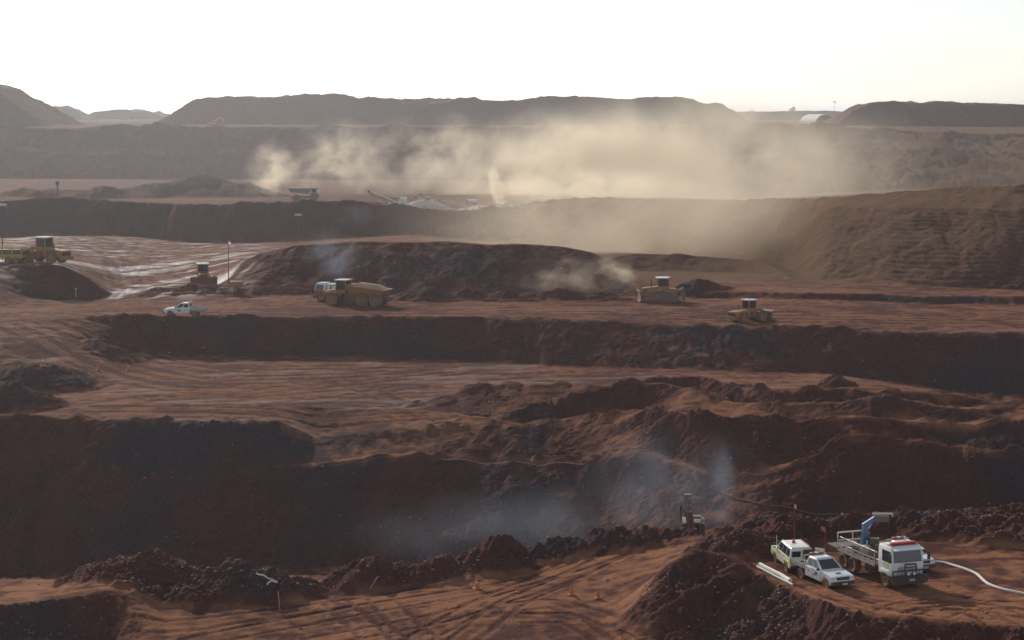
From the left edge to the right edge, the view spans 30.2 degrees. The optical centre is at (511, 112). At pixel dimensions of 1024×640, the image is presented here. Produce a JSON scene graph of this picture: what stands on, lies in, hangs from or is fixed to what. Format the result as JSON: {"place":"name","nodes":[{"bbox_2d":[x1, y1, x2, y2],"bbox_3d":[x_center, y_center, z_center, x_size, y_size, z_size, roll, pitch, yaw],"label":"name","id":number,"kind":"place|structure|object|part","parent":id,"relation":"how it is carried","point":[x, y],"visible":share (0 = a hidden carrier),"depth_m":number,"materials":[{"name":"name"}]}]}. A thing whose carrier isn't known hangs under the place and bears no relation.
{"place":"outdoors","nodes":[
{"label":"outdoors","id":0,"kind":"place"},
{"bbox_2d":[0,84,84,125],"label":"stockpile hill","id":1,"kind":"structure","parent":0,"point":[18,106],"depth_m":783.35,"materials":[{"name":"soil"}]},
{"bbox_2d":[52,105,98,119],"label":"hill","id":2,"kind":"structure","parent":0,"point":[74,113],"depth_m":1592.09,"materials":[{"name":"soil"}]},
{"bbox_2d":[86,109,170,119],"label":"hill","id":3,"kind":"structure","parent":0,"point":[126,114],"depth_m":1720.34,"materials":[{"name":"soil"}]},
{"bbox_2d":[158,93,455,124],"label":"stockpile hill","id":4,"kind":"structure","parent":0,"point":[319,109],"depth_m":861.51,"materials":[{"name":"soil"}]},
{"bbox_2d":[0,119,1023,639],"bbox_3d":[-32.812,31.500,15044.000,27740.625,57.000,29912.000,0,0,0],"label":"ground","id":5,"kind":"structure","parent":0,"point":[804,233],"depth_m":218.30,"materials":[{"name":"soil"}]},
{"bbox_2d":[0,203,6,259],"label":"light tower","id":6,"kind":"structure","parent":5,"relation":"on","point":[3,204],"depth_m":283.92,"materials":[{"name":"metal"}]},
{"bbox_2d":[0,246,26,263],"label":"bus","id":7,"kind":"object","parent":5,"relation":"on","point":[12,254],"visible":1,"depth_m":279.37,"materials":[{"name":"yellow metal"}]},
{"bbox_2d":[40,356,45,366],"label":"traffic cone","id":8,"kind":"object","parent":5,"relation":"on","point":[42,363],"visible":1,"depth_m":210.56,"materials":[{"name":"orange plastic"}]},
{"bbox_2d":[23,235,73,263],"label":"wheel loader","id":9,"kind":"object","parent":5,"relation":"on","point":[46,250],"visible":1,"depth_m":280.31,"materials":[{"name":"yellow metal"}]},
{"bbox_2d":[163,301,207,315],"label":"tray ute","id":10,"kind":"object","parent":5,"relation":"on","point":[185,308],"visible":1,"depth_m":242.76,"materials":[{"name":"white paint"}]},
{"bbox_2d":[175,308,180,312],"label":"door","id":11,"kind":"structure","parent":10,"relation":"in","point":[177,310],"depth_m":242.66,"materials":[{"name":"white paint"}]},
{"bbox_2d":[182,308,187,312],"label":"door","id":12,"kind":"structure","parent":10,"relation":"in","point":[184,310],"depth_m":242.60,"materials":[{"name":"white paint"}]},
{"bbox_2d":[190,262,216,285],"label":"bulldozer","id":13,"kind":"object","parent":5,"relation":"on","point":[202,277],"visible":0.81,"depth_m":276.60,"materials":[{"name":"metal"}]},
{"bbox_2d":[207,117,223,125],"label":"excavator","id":14,"kind":"object","parent":5,"relation":"on","point":[214,122],"visible":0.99,"depth_m":774.08,"materials":[{"name":"yellow metal"}]},
{"bbox_2d":[219,242,242,290],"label":"light tower","id":15,"kind":"structure","parent":5,"relation":"on","point":[236,285],"depth_m":270.49,"materials":[{"name":"metal"}]},
{"bbox_2d":[256,572,277,584],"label":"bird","id":16,"kind":"object","parent":5,"relation":"on","point":[273,580],"visible":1,"depth_m":123.07},
{"bbox_2d":[295,214,301,241],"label":"light tower","id":17,"kind":"structure","parent":5,"relation":"on","point":[298,215],"depth_m":403.92,"materials":[{"name":"metal"}]},
{"bbox_2d":[288,187,318,200],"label":"haul truck","id":18,"kind":"object","parent":5,"relation":"on","point":[314,194],"visible":0.8,"depth_m":498.36,"materials":[{"name":"metal"}]},
{"bbox_2d":[313,281,352,301],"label":"service truck","id":19,"kind":"object","parent":5,"relation":"on","point":[319,289],"visible":0.27,"depth_m":263.45,"materials":[{"name":"white paint"}]},
{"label":"side window","id":20,"kind":"part","parent":19,"relation":"part of","materials":[{"name":"grey glass"}]},
{"bbox_2d":[321,278,392,306],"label":"dump truck","id":21,"kind":"object","parent":5,"relation":"on","point":[362,294],"visible":1,"depth_m":256.91,"materials":[{"name":"yellow metal"}]},
{"bbox_2d":[367,190,404,204],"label":"conveyor","id":22,"kind":"object","parent":5,"relation":"on","point":[383,198],"visible":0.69,"depth_m":481.15,"materials":[{"name":"metal"}]},
{"bbox_2d":[389,195,408,203],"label":"crusher","id":23,"kind":"object","parent":5,"relation":"on","point":[403,199],"visible":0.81,"depth_m":485.31,"materials":[{"name":"metal"}]},
{"bbox_2d":[414,193,436,201],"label":"excavator","id":24,"kind":"object","parent":5,"relation":"on","point":[427,198],"visible":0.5,"depth_m":511.26,"materials":[{"name":"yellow metal"}]},
{"bbox_2d":[405,198,451,209],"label":"ore heap","id":25,"kind":"object","parent":5,"relation":"on","point":[426,203],"visible":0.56,"depth_m":476.16,"materials":[{"name":"brown soil"}]},
{"bbox_2d":[439,199,465,206],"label":"conveyor","id":26,"kind":"object","parent":5,"relation":"on","point":[451,203],"visible":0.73,"depth_m":489.44,"materials":[{"name":"metal"}]},
{"bbox_2d":[465,199,476,203],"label":"service truck","id":27,"kind":"object","parent":5,"relation":"on","point":[467,201],"visible":1,"depth_m":499.77,"materials":[{"name":"white paint"}]},
{"bbox_2d":[457,204,487,209],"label":"ore heap","id":28,"kind":"object","parent":5,"relation":"on","point":[477,207],"visible":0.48,"depth_m":472.85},
{"bbox_2d":[472,576,481,589],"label":"traffic cone","id":29,"kind":"object","parent":5,"relation":"on","point":[476,587],"visible":1,"depth_m":124.80,"materials":[{"name":"orange plastic"}]},
{"bbox_2d":[497,198,525,207],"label":"ore heap","id":30,"kind":"object","parent":5,"relation":"on","point":[511,202],"visible":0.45,"depth_m":472.67,"materials":[{"name":"brown soil"}]},
{"bbox_2d":[0,241,1023,639],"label":"stones","id":31,"kind":"object","parent":5,"relation":"on","point":[544,529],"visible":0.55,"depth_m":125.99,"materials":[{"name":"brown stone"}]},
{"bbox_2d":[442,458,584,465],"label":"hose","id":32,"kind":"object","parent":5,"relation":"on","point":[515,461],"visible":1,"depth_m":181.69,"materials":[{"name":"black rubber"}]},
{"bbox_2d":[567,584,575,595],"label":"traffic cone","id":33,"kind":"object","parent":5,"relation":"on","point":[571,592],"visible":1,"depth_m":122.69,"materials":[{"name":"orange plastic"}]},
{"bbox_2d":[595,589,600,598],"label":"traffic cone","id":34,"kind":"object","parent":5,"relation":"on","point":[597,596],"visible":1,"depth_m":121.77,"materials":[{"name":"orange plastic"}]},
{"bbox_2d":[636,276,684,302],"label":"bulldozer","id":35,"kind":"object","parent":5,"relation":"on","point":[661,291],"visible":1,"depth_m":261.70,"materials":[{"name":"metal"}]},
{"bbox_2d":[680,494,704,535],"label":"drill rig","id":36,"kind":"object","parent":5,"relation":"on","point":[690,520],"visible":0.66,"depth_m":150.22,"materials":[{"name":"grey metal"}]},
{"bbox_2d":[725,298,776,322],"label":"wheel loader","id":37,"kind":"object","parent":5,"relation":"on","point":[747,311],"visible":1,"depth_m":241.08,"materials":[{"name":"yellow metal"}]},
{"bbox_2d":[708,486,840,514],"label":"hose","id":38,"kind":"object","parent":5,"relation":"on","point":[772,505],"visible":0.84,"depth_m":167.13,"materials":[{"name":"rubber"}]},
{"bbox_2d":[756,566,793,585],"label":"poly pipe","id":39,"kind":"object","parent":5,"relation":"on","point":[776,576],"visible":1,"depth_m":116.88,"materials":[{"name":"white plastic"}]},
{"bbox_2d":[758,562,791,582],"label":"poly pipe","id":40,"kind":"object","parent":5,"relation":"on","point":[773,571],"visible":1,"depth_m":117.65,"materials":[{"name":"white plastic"}]},
{"bbox_2d":[771,504,824,571],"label":"wagon","id":41,"kind":"object","parent":5,"relation":"on","point":[783,551],"visible":0.73,"depth_m":119.03,"materials":[{"name":"beige paint"}]},
{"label":"side window","id":42,"kind":"part","parent":41,"relation":"part of","materials":[{"name":"black glass"}]},
{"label":"side window","id":43,"kind":"part","parent":41,"relation":"part of","materials":[{"name":"black glass"}]},
{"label":"side window","id":44,"kind":"part","parent":41,"relation":"part of","materials":[{"name":"black glass"}]},
{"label":"rear window","id":45,"kind":"part","parent":41,"relation":"part of","materials":[{"name":"black glass"}]},
{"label":"open rear door","id":46,"kind":"part","parent":41,"relation":"part of","materials":[{"name":"beige paint"}]},
{"bbox_2d":[798,114,832,124],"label":"shelter","id":47,"kind":"object","parent":5,"relation":"on","point":[809,118],"visible":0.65,"depth_m":798.31,"materials":[{"name":"fabric"}]},
{"bbox_2d":[790,526,854,587],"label":"tray ute","id":48,"kind":"object","parent":5,"relation":"on","point":[827,571],"visible":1,"depth_m":115.54,"materials":[{"name":"white paint"}]},
{"bbox_2d":[806,566,811,576],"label":"door","id":49,"kind":"structure","parent":48,"relation":"in","point":[808,569],"depth_m":116.26,"materials":[{"name":"white paint"}]},
{"bbox_2d":[807,557,812,565],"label":"side window","id":50,"kind":"structure","parent":48,"relation":"in","point":[810,561],"depth_m":116.27,"materials":[{"name":"grey glass"}]},
{"bbox_2d":[813,559,818,567],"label":"side window","id":51,"kind":"structure","parent":48,"relation":"in","point":[815,564],"depth_m":115.75,"materials":[{"name":"grey glass"}]},
{"bbox_2d":[812,569,819,579],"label":"door","id":52,"kind":"structure","parent":48,"relation":"in","point":[816,574],"depth_m":115.44,"materials":[{"name":"white paint"}]},
{"bbox_2d":[827,513,929,586],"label":"crane truck","id":53,"kind":"object","parent":5,"relation":"on","point":[898,563],"visible":0.96,"depth_m":115.13,"materials":[{"name":"white paint"}]},
{"bbox_2d":[840,536,877,552],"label":"pipe","id":54,"kind":"object","parent":53,"relation":"on","point":[858,544],"visible":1,"depth_m":118.34,"materials":[{"name":"metal"}]},
{"bbox_2d":[859,541,872,556],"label":"pump","id":55,"kind":"object","parent":53,"relation":"on","point":[863,550],"visible":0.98,"depth_m":118.17,"materials":[{"name":"metal"}]},
{"bbox_2d":[869,537,878,554],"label":"oil drum","id":56,"kind":"object","parent":53,"relation":"on","point":[873,541],"visible":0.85,"depth_m":118.55,"materials":[{"name":"grey metal"}]},
{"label":"side window","id":57,"kind":"part","parent":53,"relation":"part of","materials":[{"name":"black glass"}]},
{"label":"door","id":58,"kind":"part","parent":53,"relation":"part of","materials":[{"name":"white paint"}]},
{"bbox_2d":[935,560,1023,594],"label":"hose","id":59,"kind":"object","parent":5,"relation":"on","point":[982,578],"visible":0.88,"depth_m":116.81,"materials":[{"name":"white plastic"}]},
{"bbox_2d":[0,0,1023,113],"label":"sky","id":60,"kind":"structure","parent":0,"point":[88,56],"materials":[{"name":"white"}]},
{"bbox_2d":[400,96,752,124],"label":"stockpile hill","id":61,"kind":"structure","parent":0,"point":[571,110],"depth_m":813.01,"materials":[{"name":"soil"}]},
{"bbox_2d":[737,111,841,119],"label":"hill","id":62,"kind":"structure","parent":0,"point":[776,115],"depth_m":1636.15,"materials":[{"name":"soil"}]},
{"bbox_2d":[825,101,1023,126],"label":"stockpile hill","id":63,"kind":"structure","parent":0,"point":[937,114],"depth_m":726.27,"materials":[{"name":"soil"}]}
]}

